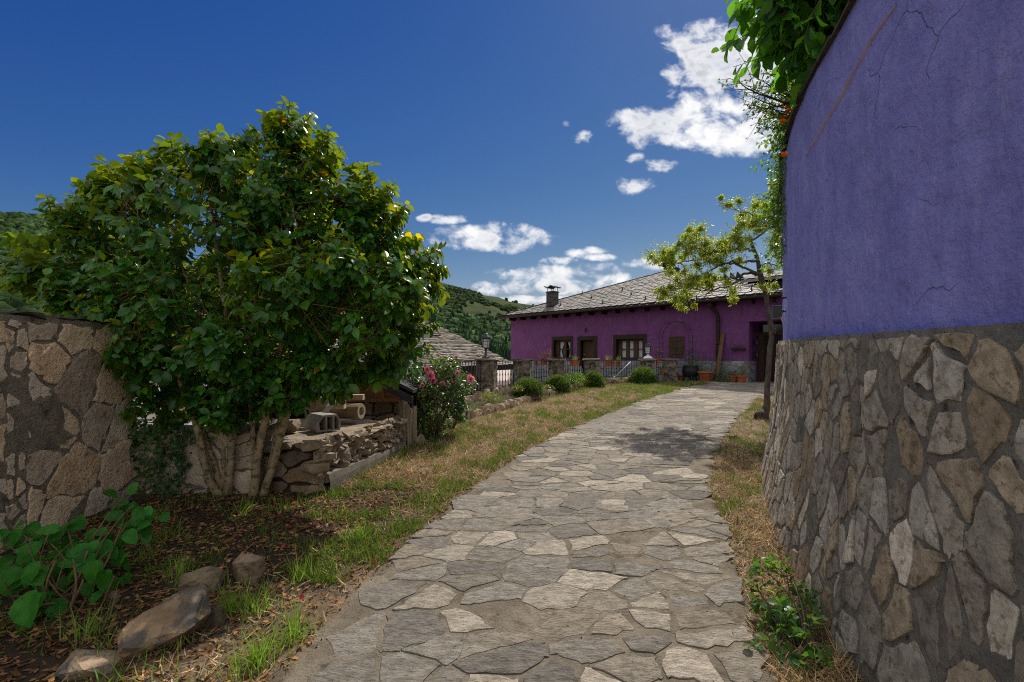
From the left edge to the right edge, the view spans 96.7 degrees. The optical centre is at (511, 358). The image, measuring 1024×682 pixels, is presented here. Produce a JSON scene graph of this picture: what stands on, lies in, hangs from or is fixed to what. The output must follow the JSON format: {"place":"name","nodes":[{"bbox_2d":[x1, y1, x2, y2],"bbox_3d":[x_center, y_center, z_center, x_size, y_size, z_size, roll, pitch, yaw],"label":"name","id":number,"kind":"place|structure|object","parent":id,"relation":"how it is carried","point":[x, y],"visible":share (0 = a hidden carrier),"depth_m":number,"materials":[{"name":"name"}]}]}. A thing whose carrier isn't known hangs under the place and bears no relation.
{"place":"outdoors","nodes":[
{"label":"outdoors","id":0,"kind":"place"},
{"bbox_2d":[162,265,531,374],"bbox_3d":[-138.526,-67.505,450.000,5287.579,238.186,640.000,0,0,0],"label":"hill","id":1,"kind":"structure","parent":0,"point":[474,308],"depth_m":432.35,"materials":[{"name":"plant"}]},
{"bbox_2d":[0,211,533,359],"bbox_3d":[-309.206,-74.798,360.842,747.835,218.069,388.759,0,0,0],"label":"forest","id":2,"kind":"object","parent":1,"relation":"on","point":[452,317],"visible":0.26,"depth_m":342.22,"materials":[{"name":"green plant"}]},
{"bbox_2d":[0,0,789,304],"label":"sky","id":3,"kind":"structure","parent":0,"point":[546,143],"materials":[{"name":"blue"}]},
{"bbox_2d":[0,379,858,681],"bbox_3d":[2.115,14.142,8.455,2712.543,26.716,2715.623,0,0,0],"label":"ground","id":4,"kind":"structure","parent":0,"point":[278,671],"depth_m":3.26,"materials":[{"name":"brown soil"}]},
{"bbox_2d":[0,311,136,552],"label":"stone wall","id":5,"kind":"structure","parent":4,"relation":"on","point":[65,445],"depth_m":3.90,"materials":[{"name":"grey stone"}]},
{"bbox_2d":[127,400,213,496],"bbox_3d":[-3.696,0.767,4.740,1.128,1.849,0.285,0,0,-12],"label":"ivy","id":6,"kind":"object","parent":5,"relation":"attached to","point":[177,449],"visible":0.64,"depth_m":4.75,"materials":[{"name":"green plant"}]},
{"bbox_2d":[0,481,169,632],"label":"hydrangea","id":7,"kind":"object","parent":4,"relation":"on","point":[79,565],"visible":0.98,"depth_m":2.85,"materials":[{"name":"green plant"}]},
{"bbox_2d":[54,649,126,680],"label":"stone","id":8,"kind":"object","parent":4,"relation":"on","point":[89,659],"visible":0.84,"depth_m":2.25,"materials":[{"name":"grey stone"}]},
{"bbox_2d":[55,581,125,647],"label":"weed grass","id":9,"kind":"structure","parent":4,"relation":"on","point":[86,630],"depth_m":2.52,"materials":[{"name":"plant"}]},
{"bbox_2d":[104,590,119,607],"bbox_3d":[-2.449,1.493,2.788,0.110,0.140,0.060,0,0,0],"label":"stone","id":10,"kind":"object","parent":4,"relation":"on","point":[110,594],"visible":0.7,"depth_m":2.77,"materials":[{"name":"stone"}]},
{"bbox_2d":[123,535,166,564],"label":"weed grass","id":11,"kind":"structure","parent":4,"relation":"on","point":[138,559],"depth_m":3.39,"materials":[{"name":"plant"}]},
{"bbox_2d":[143,498,174,523],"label":"weed grass","id":12,"kind":"structure","parent":4,"relation":"on","point":[159,513],"depth_m":4.04,"materials":[{"name":"plant"}]},
{"bbox_2d":[137,515,184,545],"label":"weed grass","id":13,"kind":"structure","parent":4,"relation":"on","point":[171,531],"depth_m":3.74,"materials":[{"name":"plant"}]},
{"bbox_2d":[116,584,210,659],"bbox_3d":[-1.900,1.467,2.489,0.420,0.321,0.291,0,0,-26],"label":"stone","id":14,"kind":"object","parent":4,"relation":"on","point":[173,618],"visible":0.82,"depth_m":2.43,"materials":[{"name":"grey stone"}]},
{"bbox_2d":[132,381,206,425],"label":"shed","id":15,"kind":"structure","parent":4,"relation":"on","point":[149,416],"depth_m":7.36,"materials":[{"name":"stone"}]},
{"bbox_2d":[148,542,194,590],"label":"weed grass","id":16,"kind":"structure","parent":4,"relation":"on","point":[181,566],"depth_m":3.15,"materials":[{"name":"plant"}]},
{"bbox_2d":[178,599,206,649],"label":"weed grass","id":17,"kind":"structure","parent":4,"relation":"on","point":[188,635],"depth_m":2.48,"materials":[{"name":"plant"}]},
{"bbox_2d":[131,422,275,493],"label":"wall","id":18,"kind":"structure","parent":4,"relation":"on","point":[194,479],"depth_m":4.86,"materials":[{"name":"beige stone"}]},
{"bbox_2d":[178,566,228,593],"bbox_3d":[-2.054,1.482,3.024,0.263,0.164,0.220,0,0,0],"label":"stone","id":19,"kind":"object","parent":4,"relation":"on","point":[207,576],"visible":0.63,"depth_m":2.97,"materials":[{"name":"grey stone"}]},
{"bbox_2d":[205,605,225,627],"bbox_3d":[-1.729,1.510,2.654,0.119,0.142,0.094,0,0,0],"label":"stone","id":20,"kind":"object","parent":4,"relation":"on","point":[213,618],"visible":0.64,"depth_m":2.62,"materials":[{"name":"stone"}]},
{"bbox_2d":[0,95,449,497],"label":"camellia tree","id":21,"kind":"object","parent":4,"relation":"on","point":[315,274],"visible":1,"depth_m":4.46,"materials":[{"name":"green plant"}]},
{"bbox_2d":[198,436,286,459],"bbox_3d":[-2.816,0.932,4.776,0.943,0.256,0.118,0,0,0],"label":"rope","id":22,"kind":"object","parent":21,"relation":"attached to","point":[242,456],"visible":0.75,"depth_m":4.73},
{"bbox_2d":[0,492,451,681],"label":"fallen twigs","id":23,"kind":"object","parent":4,"relation":"on","point":[198,562],"visible":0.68,"depth_m":3.13,"materials":[{"name":"wood"}]},
{"bbox_2d":[0,482,458,681],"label":"weed grass","id":24,"kind":"structure","parent":4,"relation":"on","point":[107,635],"depth_m":3.10,"materials":[{"name":"green plant"}]},
{"bbox_2d":[213,569,259,617],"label":"weed grass","id":25,"kind":"structure","parent":4,"relation":"on","point":[232,605],"depth_m":2.76,"materials":[{"name":"plant"}]},
{"bbox_2d":[216,625,270,681],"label":"weed grass","id":26,"kind":"structure","parent":4,"relation":"on","point":[239,663],"depth_m":2.29,"materials":[{"name":"plant"}]},
{"bbox_2d":[0,470,487,681],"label":"dead leaves","id":27,"kind":"object","parent":4,"relation":"on","point":[15,672],"visible":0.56,"depth_m":3.25,"materials":[{"name":"brown plant"}]},
{"bbox_2d":[227,491,263,512],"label":"weed grass","id":28,"kind":"structure","parent":4,"relation":"on","point":[241,506],"depth_m":4.35,"materials":[{"name":"plant"}]},
{"bbox_2d":[232,552,265,584],"bbox_3d":[-1.824,1.458,3.120,0.231,0.236,0.111,0,0,9],"label":"stone","id":29,"kind":"object","parent":4,"relation":"on","point":[246,563],"visible":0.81,"depth_m":3.08,"materials":[{"name":"stone"}]},
{"bbox_2d":[224,569,282,619],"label":"weed grass","id":30,"kind":"structure","parent":4,"relation":"on","point":[254,608],"depth_m":2.78,"materials":[{"name":"plant"}]},
{"bbox_2d":[234,605,302,676],"bbox_3d":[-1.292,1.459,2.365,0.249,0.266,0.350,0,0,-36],"label":"weed grass","id":31,"kind":"structure","parent":4,"relation":"on","point":[260,653],"depth_m":2.35,"materials":[{"name":"plant"}]},
{"bbox_2d":[156,415,407,493],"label":"platform wall","id":32,"kind":"structure","parent":4,"relation":"on","point":[310,461],"depth_m":5.16,"materials":[{"name":"stone"}]},
{"bbox_2d":[275,419,300,433],"bbox_3d":[-2.716,0.812,5.450,0.293,0.169,0.209,0,0,0],"label":"stone","id":33,"kind":"object","parent":32,"relation":"on","point":[293,425],"visible":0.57,"depth_m":5.42,"materials":[{"name":"stone"}]},
{"bbox_2d":[303,412,340,432],"bbox_3d":[-2.353,0.780,5.645,0.360,0.200,0.317,0,0,44],"label":"concrete block","id":34,"kind":"object","parent":32,"relation":"on","point":[317,422],"depth_m":5.56,"materials":[{"name":"concrete"}]},
{"bbox_2d":[322,400,335,412],"bbox_3d":[-2.310,0.572,5.856,0.125,0.315,0.280,0,0,23],"label":"metal strip","id":35,"kind":"object","parent":34,"relation":"on","point":[328,407],"visible":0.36,"depth_m":5.79,"materials":[{"name":"metal"}]},
{"bbox_2d":[308,403,364,418],"bbox_3d":[-2.450,0.723,6.375,0.750,0.216,0.214,0,0,12],"label":"hollow log","id":36,"kind":"object","parent":32,"relation":"on","point":[354,410],"visible":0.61,"depth_m":6.26,"materials":[{"name":"brown wood"}]},
{"bbox_2d":[305,397,345,409],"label":"timber beam","id":37,"kind":"structure","parent":36,"relation":"on","point":[318,405],"depth_m":6.02,"materials":[{"name":"brown wood"}]},
{"bbox_2d":[349,394,364,399],"bbox_3d":[-2.420,0.546,6.449,0.625,0.080,0.210,0,0,-10],"label":"timber plank","id":38,"kind":"object","parent":36,"relation":"on","point":[358,396],"visible":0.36,"depth_m":6.39,"materials":[{"name":"brown wood"}]},
{"bbox_2d":[265,492,300,513],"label":"weed grass","id":39,"kind":"structure","parent":4,"relation":"on","point":[282,506],"depth_m":4.34,"materials":[{"name":"plant"}]},
{"bbox_2d":[251,586,332,649],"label":"weed grass","id":40,"kind":"structure","parent":4,"relation":"on","point":[298,630],"depth_m":2.57,"materials":[{"name":"plant"}]},
{"bbox_2d":[186,497,398,627],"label":"fallen petals","id":41,"kind":"object","parent":4,"relation":"on","point":[326,525],"visible":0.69,"depth_m":3.89,"materials":[{"name":"plant"}]},
{"bbox_2d":[284,543,318,586],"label":"weed grass","id":42,"kind":"structure","parent":4,"relation":"on","point":[305,568],"depth_m":3.18,"materials":[{"name":"plant"}]},
{"bbox_2d":[290,500,323,520],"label":"weed grass","id":43,"kind":"structure","parent":4,"relation":"on","point":[316,514],"depth_m":4.14,"materials":[{"name":"plant"}]},
{"bbox_2d":[256,345,430,419],"bbox_3d":[-2.917,1.140,7.820,2.867,2.720,2.060,0,0,0],"label":"wood shelter","id":44,"kind":"object","parent":4,"relation":"on","point":[382,404],"visible":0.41,"depth_m":7.11,"materials":[{"name":"wood"}]},
{"bbox_2d":[193,308,512,401],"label":"neighbour house","id":45,"kind":"structure","parent":4,"relation":"on","point":[451,344],"depth_m":14.37,"materials":[{"name":"stone"}]},
{"bbox_2d":[337,514,375,545],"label":"weed grass","id":46,"kind":"structure","parent":4,"relation":"on","point":[353,535],"depth_m":3.71,"materials":[{"name":"plant"}]},
{"bbox_2d":[398,400,424,445],"bbox_3d":[-1.543,0.988,6.946,0.438,0.771,0.207,0,0,0],"label":"slate post","id":47,"kind":"object","parent":4,"relation":"on","point":[406,411],"visible":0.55,"depth_m":6.89,"materials":[{"name":"stone"}]},
{"bbox_2d":[0,443,861,681],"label":"soil crumbs","id":48,"kind":"object","parent":4,"relation":"on","point":[53,655],"visible":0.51,"depth_m":3.30,"materials":[{"name":"brown soil"}]},
{"bbox_2d":[405,351,478,441],"bbox_3d":[-1.236,0.687,7.508,1.376,1.698,1.362,0,0,0],"label":"rose bush","id":49,"kind":"object","parent":4,"relation":"on","point":[462,386],"visible":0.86,"depth_m":7.30,"materials":[{"name":"green plant"}]},
{"bbox_2d":[433,359,463,401],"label":"stone pillar","id":50,"kind":"structure","parent":4,"relation":"on","point":[459,361],"depth_m":10.08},
{"bbox_2d":[132,419,782,585],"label":"green grass","id":51,"kind":"structure","parent":4,"relation":"on","point":[371,548],"depth_m":4.40,"materials":[{"name":"green plant"}]},
{"bbox_2d":[474,358,498,392],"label":"stone pillar","id":52,"kind":"structure","parent":4,"relation":"on","point":[489,368],"depth_m":11.27,"materials":[{"name":"stone"}]},
{"bbox_2d":[461,361,480,394],"bbox_3d":[-1.040,0.456,10.900,0.045,0.824,1.022,0,0,34],"label":"railing","id":53,"kind":"object","parent":52,"relation":"attached to","point":[474,373],"visible":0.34,"depth_m":11.08,"materials":[{"name":"black metal"}]},
{"bbox_2d":[481,331,490,357],"bbox_3d":[-0.660,-0.365,11.480,0.265,0.706,0.265,0,0,0],"label":"garden lantern","id":54,"kind":"object","parent":52,"relation":"on","point":[485,337],"visible":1,"depth_m":11.42,"materials":[{"name":"black metal"}]},
{"bbox_2d":[497,360,515,388],"bbox_3d":[-0.175,0.418,12.000,0.045,0.748,0.946,0,0,43],"label":"railing","id":55,"kind":"object","parent":52,"relation":"attached to","point":[505,373],"visible":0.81,"depth_m":11.99,"materials":[{"name":"black metal"}]},
{"bbox_2d":[446,382,543,410],"bbox_3d":[-0.327,0.933,11.169,0.502,0.688,4.505,0,0,30],"label":"stone edging","id":56,"kind":"object","parent":4,"relation":"on","point":[476,396],"visible":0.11,"depth_m":10.93,"materials":[{"name":"stone"}]},
{"bbox_2d":[497,370,509,388],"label":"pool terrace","id":57,"kind":"structure","parent":4,"relation":"on","point":[507,378],"depth_m":24.31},
{"bbox_2d":[511,359,533,384],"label":"stone pillar","id":58,"kind":"structure","parent":4,"relation":"on","point":[523,368],"depth_m":12.27,"materials":[{"name":"stone"}]},
{"bbox_2d":[534,360,552,381],"bbox_3d":[0.810,0.386,13.025,0.045,0.685,1.058,0,0,45],"label":"railing","id":59,"kind":"object","parent":58,"relation":"attached to","point":[541,368],"visible":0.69,"depth_m":13.05,"materials":[{"name":"black metal"}]},
{"bbox_2d":[417,377,628,438],"bbox_3d":[1.243,0.967,11.863,1.341,0.766,10.659,0,0,37],"label":"stone edging","id":60,"kind":"object","parent":4,"relation":"on","point":[488,408],"visible":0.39,"depth_m":10.03,"materials":[{"name":"grey stone"}]},
{"bbox_2d":[419,374,657,427],"bbox_3d":[1.085,0.966,12.425,2.131,0.624,11.254,0,0,37],"label":"flower bed","id":61,"kind":"object","parent":4,"relation":"on","point":[499,400],"visible":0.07,"depth_m":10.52,"materials":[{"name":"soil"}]},
{"bbox_2d":[479,391,499,403],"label":"plant","id":62,"kind":"object","parent":61,"relation":"on","point":[487,394],"visible":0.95,"depth_m":9.86,"materials":[{"name":"green plant"}]},
{"bbox_2d":[512,384,524,392],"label":"plant","id":63,"kind":"object","parent":61,"relation":"on","point":[517,389],"visible":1,"depth_m":10.99,"materials":[{"name":"green plant"}]},
{"bbox_2d":[511,377,545,399],"bbox_3d":[0.392,0.746,11.400,0.929,0.659,0.926,0,0,0],"label":"clipped shrub","id":64,"kind":"object","parent":61,"relation":"on","point":[532,386],"visible":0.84,"depth_m":11.16,"materials":[{"name":"green plant"}]},
{"bbox_2d":[542,373,572,391],"bbox_3d":[1.269,0.766,12.697,0.913,0.760,0.888,0,0,0],"label":"clipped shrub","id":65,"kind":"object","parent":61,"relation":"on","point":[559,382],"visible":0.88,"depth_m":12.46,"materials":[{"name":"green plant"}]},
{"bbox_2d":[564,371,584,385],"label":"plant","id":66,"kind":"object","parent":61,"relation":"on","point":[572,379],"visible":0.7,"depth_m":13.34,"materials":[{"name":"green plant"}]},
{"bbox_2d":[576,377,589,386],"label":"plant","id":67,"kind":"object","parent":61,"relation":"on","point":[581,380],"visible":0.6,"depth_m":13.65,"materials":[{"name":"green plant"}]},
{"bbox_2d":[582,370,606,387],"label":"clipped shrub","id":68,"kind":"object","parent":61,"relation":"on","point":[596,378],"visible":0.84,"depth_m":13.76,"materials":[{"name":"green plant"}]},
{"bbox_2d":[629,365,658,383],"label":"clipped shrub","id":69,"kind":"object","parent":61,"relation":"on","point":[643,374],"visible":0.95,"depth_m":14.68,"materials":[{"name":"green plant"}]},
{"bbox_2d":[547,359,565,376],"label":"stone pillar","id":70,"kind":"structure","parent":4,"relation":"on","point":[556,366],"depth_m":13.32,"materials":[{"name":"stone"}]},
{"bbox_2d":[565,360,586,379],"bbox_3d":[1.945,0.353,14.075,1.197,0.618,0.045,0,0,-40],"label":"railing","id":71,"kind":"object","parent":70,"relation":"attached to","point":[572,367],"visible":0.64,"depth_m":14.00,"materials":[{"name":"black metal"}]},
{"bbox_2d":[569,361,579,365],"bbox_3d":[1.935,0.139,14.100,0.286,0.170,0.200,0,0,-38],"label":"window box","id":72,"kind":"object","parent":71,"relation":"attached to","point":[574,363],"visible":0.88,"depth_m":14.02,"materials":[{"name":"ceramic"}]},
{"bbox_2d":[582,359,600,374],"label":"stone pillar","id":73,"kind":"structure","parent":4,"relation":"on","point":[590,365],"depth_m":14.38,"materials":[{"name":"stone"}]},
{"bbox_2d":[499,262,782,383],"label":"house","id":74,"kind":"structure","parent":4,"relation":"on","point":[628,319],"depth_m":17.94,"materials":[{"name":"paint"}]},
{"bbox_2d":[552,336,572,358],"bbox_3d":[2.344,-0.507,20.490,1.132,0.995,0.330,0,0,41],"label":"window","id":75,"kind":"structure","parent":74,"relation":"in","point":[559,344],"depth_m":20.53,"materials":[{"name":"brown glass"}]},
{"bbox_2d":[577,336,596,372],"bbox_3d":[3.303,-0.096,19.624,0.977,1.752,0.280,0,0,41],"label":"door","id":76,"kind":"structure","parent":74,"relation":"in","point":[589,346],"depth_m":19.73,"materials":[{"name":"brown wood"}]},
{"bbox_2d":[613,334,646,358],"bbox_3d":[4.797,-0.480,18.340,1.435,0.995,0.302,0,0,41],"label":"window","id":77,"kind":"structure","parent":74,"relation":"in","point":[622,345],"depth_m":18.45,"materials":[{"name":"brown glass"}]},
{"bbox_2d":[729,344,746,349],"bbox_3d":[7.728,-0.401,15.517,0.634,0.241,0.225,0,0,37],"label":"wall planter","id":78,"kind":"object","parent":74,"relation":"attached to","point":[740,348],"visible":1,"depth_m":15.50,"materials":[{"name":"brown plant"}]},
{"bbox_2d":[756,323,782,381],"bbox_3d":[9.319,-0.221,15.602,1.760,2.043,0.140,0,0,41],"label":"door","id":79,"kind":"structure","parent":74,"relation":"in","point":[763,333],"depth_m":15.97,"materials":[{"name":"brown wood"}]},
{"bbox_2d":[772,305,782,323],"bbox_3d":[8.764,-1.351,14.315,0.779,0.723,0.756,0,0,0],"label":"basketball hoop","id":80,"kind":"object","parent":74,"relation":"attached to","point":[776,311],"visible":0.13,"depth_m":14.56,"materials":[{"name":"black metal"}]},
{"bbox_2d":[638,359,656,371],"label":"stone pillar","id":81,"kind":"structure","parent":4,"relation":"on","point":[650,363],"depth_m":15.46,"materials":[{"name":"stone"}]},
{"bbox_2d":[601,360,639,376],"bbox_3d":[3.610,0.320,15.150,1.951,0.551,0.045,0,0,-28],"label":"railing","id":82,"kind":"object","parent":81,"relation":"attached to","point":[619,368],"visible":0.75,"depth_m":15.07,"materials":[{"name":"black metal"}]},
{"bbox_2d":[602,361,614,365],"bbox_3d":[3.224,0.151,15.200,0.352,0.190,0.200,0,0,-22],"label":"window box","id":83,"kind":"object","parent":82,"relation":"hanging from","point":[608,363],"visible":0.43,"depth_m":15.12,"materials":[{"name":"ceramic"}]},
{"bbox_2d":[643,341,652,358],"bbox_3d":[4.680,-0.311,15.670,0.342,0.598,0.342,0,0,0],"label":"garden lantern","id":84,"kind":"object","parent":81,"relation":"on","point":[647,346],"visible":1,"depth_m":15.60,"materials":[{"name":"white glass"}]},
{"bbox_2d":[660,359,678,380],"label":"stone pillar","id":85,"kind":"structure","parent":4,"relation":"on","point":[670,369],"depth_m":16.12,"materials":[{"name":"stone"}]},
{"bbox_2d":[658,321,692,379],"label":"garden arch","id":86,"kind":"structure","parent":4,"relation":"on","point":[689,342],"depth_m":16.45,"materials":[{"name":"black metal"}]},
{"bbox_2d":[678,375,683,380],"bbox_3d":[6.085,0.690,16.465,0.281,0.220,0.274,0,0,0],"label":"flower pot","id":87,"kind":"object","parent":4,"relation":"on","point":[680,377],"visible":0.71,"depth_m":16.37,"materials":[{"name":"ceramic"}]},
{"bbox_2d":[682,365,698,380],"bbox_3d":[6.367,0.517,16.220,0.580,0.575,0.580,0,0,0],"label":"cauldron","id":88,"kind":"object","parent":4,"relation":"on","point":[689,371],"visible":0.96,"depth_m":16.01,"materials":[{"name":"black metal"}]},
{"bbox_2d":[684,354,702,364],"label":"potted plant","id":89,"kind":"object","parent":88,"relation":"in","point":[693,359],"visible":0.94,"depth_m":16.15,"materials":[{"name":"green plant"}]},
{"bbox_2d":[686,342,723,380],"bbox_3d":[6.839,0.085,16.121,1.289,1.452,0.432,0,0,22],"label":"climbing rose","id":90,"kind":"object","parent":4,"relation":"on","point":[695,358],"visible":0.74,"depth_m":16.25,"materials":[{"name":"green plant"}]},
{"bbox_2d":[639,178,782,419],"bbox_3d":[4.379,-1.351,9.432,3.449,5.436,1.586,0,0,4],"label":"leaning tree","id":91,"kind":"object","parent":4,"relation":"on","point":[723,247],"visible":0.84,"depth_m":9.26,"materials":[{"name":"green plant"}]},
{"bbox_2d":[742,554,847,676],"bbox_3d":[1.638,1.451,2.591,0.567,0.434,0.758,0,0,28],"label":"young shrub","id":92,"kind":"object","parent":4,"relation":"on","point":[777,619],"visible":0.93,"depth_m":2.57,"materials":[{"name":"green plant"}]},
{"bbox_2d":[761,0,1023,681],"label":"retaining wall","id":93,"kind":"structure","parent":4,"relation":"on","point":[892,469],"depth_m":2.18,"materials":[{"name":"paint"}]},
{"bbox_2d":[718,51,795,152],"bbox_3d":[3.019,-2.912,5.072,1.316,1.301,1.395,0,0,25],"label":"wiry shrub","id":94,"kind":"object","parent":93,"relation":"on","point":[776,115],"visible":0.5,"depth_m":5.07,"materials":[{"name":"green plant"}]},
{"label":"garden terrace","id":95,"kind":"structure","parent":4,"relation":"on","visible":0},
{"bbox_2d":[742,82,794,277],"bbox_3d":[3.299,-2.541,5.484,2.083,3.120,1.294,0,0,-36],"label":"flowering shrub","id":96,"kind":"object","parent":95,"relation":"on","point":[777,199],"visible":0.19,"depth_m":5.31,"materials":[{"name":"green plant"}]},
{"bbox_2d":[711,0,847,118],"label":"broad leaf shrub","id":97,"kind":"object","parent":95,"relation":"on","point":[795,34],"visible":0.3,"depth_m":4.00,"materials":[{"name":"green plant"}]},
{"bbox_2d":[101,380,866,681],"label":"dry grass","id":98,"kind":"structure","parent":0,"point":[842,677],"depth_m":4.97,"materials":[{"name":"plant"}]},
{"bbox_2d":[278,381,779,681],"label":"path","id":99,"kind":"structure","parent":0,"point":[661,573],"depth_m":3.17,"materials":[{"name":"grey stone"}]},
{"bbox_2d":[697,371,714,381],"bbox_3d":[6.754,0.620,15.817,0.583,0.360,0.568,0,0,0],"label":"flower pot","id":100,"kind":"object","parent":99,"relation":"on","point":[704,376],"visible":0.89,"depth_m":15.63,"materials":[{"name":"ceramic"}]},
{"bbox_2d":[700,364,711,371],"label":"potted plant","id":101,"kind":"object","parent":100,"relation":"in","point":[702,369],"visible":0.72,"depth_m":15.78,"materials":[{"name":"green plant"}]},
{"bbox_2d":[715,332,724,381],"bbox_3d":[7.207,-0.073,15.780,0.430,1.713,0.125,0,0,-34],"label":"leaning plank","id":102,"kind":"object","parent":99,"relation":"on","point":[720,350],"visible":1,"depth_m":15.78,"materials":[{"name":"brown wood"}]},
{"bbox_2d":[709,366,738,381],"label":"shrub","id":103,"kind":"object","parent":99,"relation":"on","point":[721,377],"visible":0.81,"depth_m":15.41,"materials":[{"name":"green plant"}]},
{"bbox_2d":[728,375,736,381],"bbox_3d":[7.419,0.680,15.239,0.324,0.240,0.316,0,0,0],"label":"flower pot","id":104,"kind":"object","parent":99,"relation":"on","point":[733,378],"visible":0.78,"depth_m":15.13,"materials":[{"name":"ceramic"}]},
{"bbox_2d":[736,375,746,382],"bbox_3d":[7.584,0.675,15.030,0.346,0.250,0.337,0,0,0],"label":"flower pot","id":105,"kind":"object","parent":99,"relation":"on","point":[741,379],"visible":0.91,"depth_m":14.92,"materials":[{"name":"ceramic"}]},
{"bbox_2d":[737,366,747,375],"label":"potted plant","id":106,"kind":"object","parent":105,"relation":"in","point":[742,373],"visible":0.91,"depth_m":15.00,"materials":[{"name":"green plant"}]},
{"bbox_2d":[469,380,773,423],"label":"green grass","id":107,"kind":"structure","parent":0,"point":[604,393],"depth_m":11.09,"materials":[{"name":"green plant"}]},
{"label":"window box","id":108,"kind":"object","parent":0,"visible":0},
{"bbox_2d":[533,349,553,359],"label":"potted plant","id":109,"kind":"object","parent":108,"relation":"in","point":[547,354],"visible":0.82,"depth_m":13.28,"materials":[{"name":"green plant"}]},
{"bbox_3d":[5.114,0.105,16.000,0.148,0.250,0.145,0,0,0],"label":"pot","id":110,"kind":"object","parent":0,"visible":0},
{"bbox_2d":[652,349,665,358],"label":"potted plant","id":111,"kind":"object","parent":110,"relation":"in","point":[658,355],"visible":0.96,"depth_m":15.99,"materials":[{"name":"green plant"}]}
]}

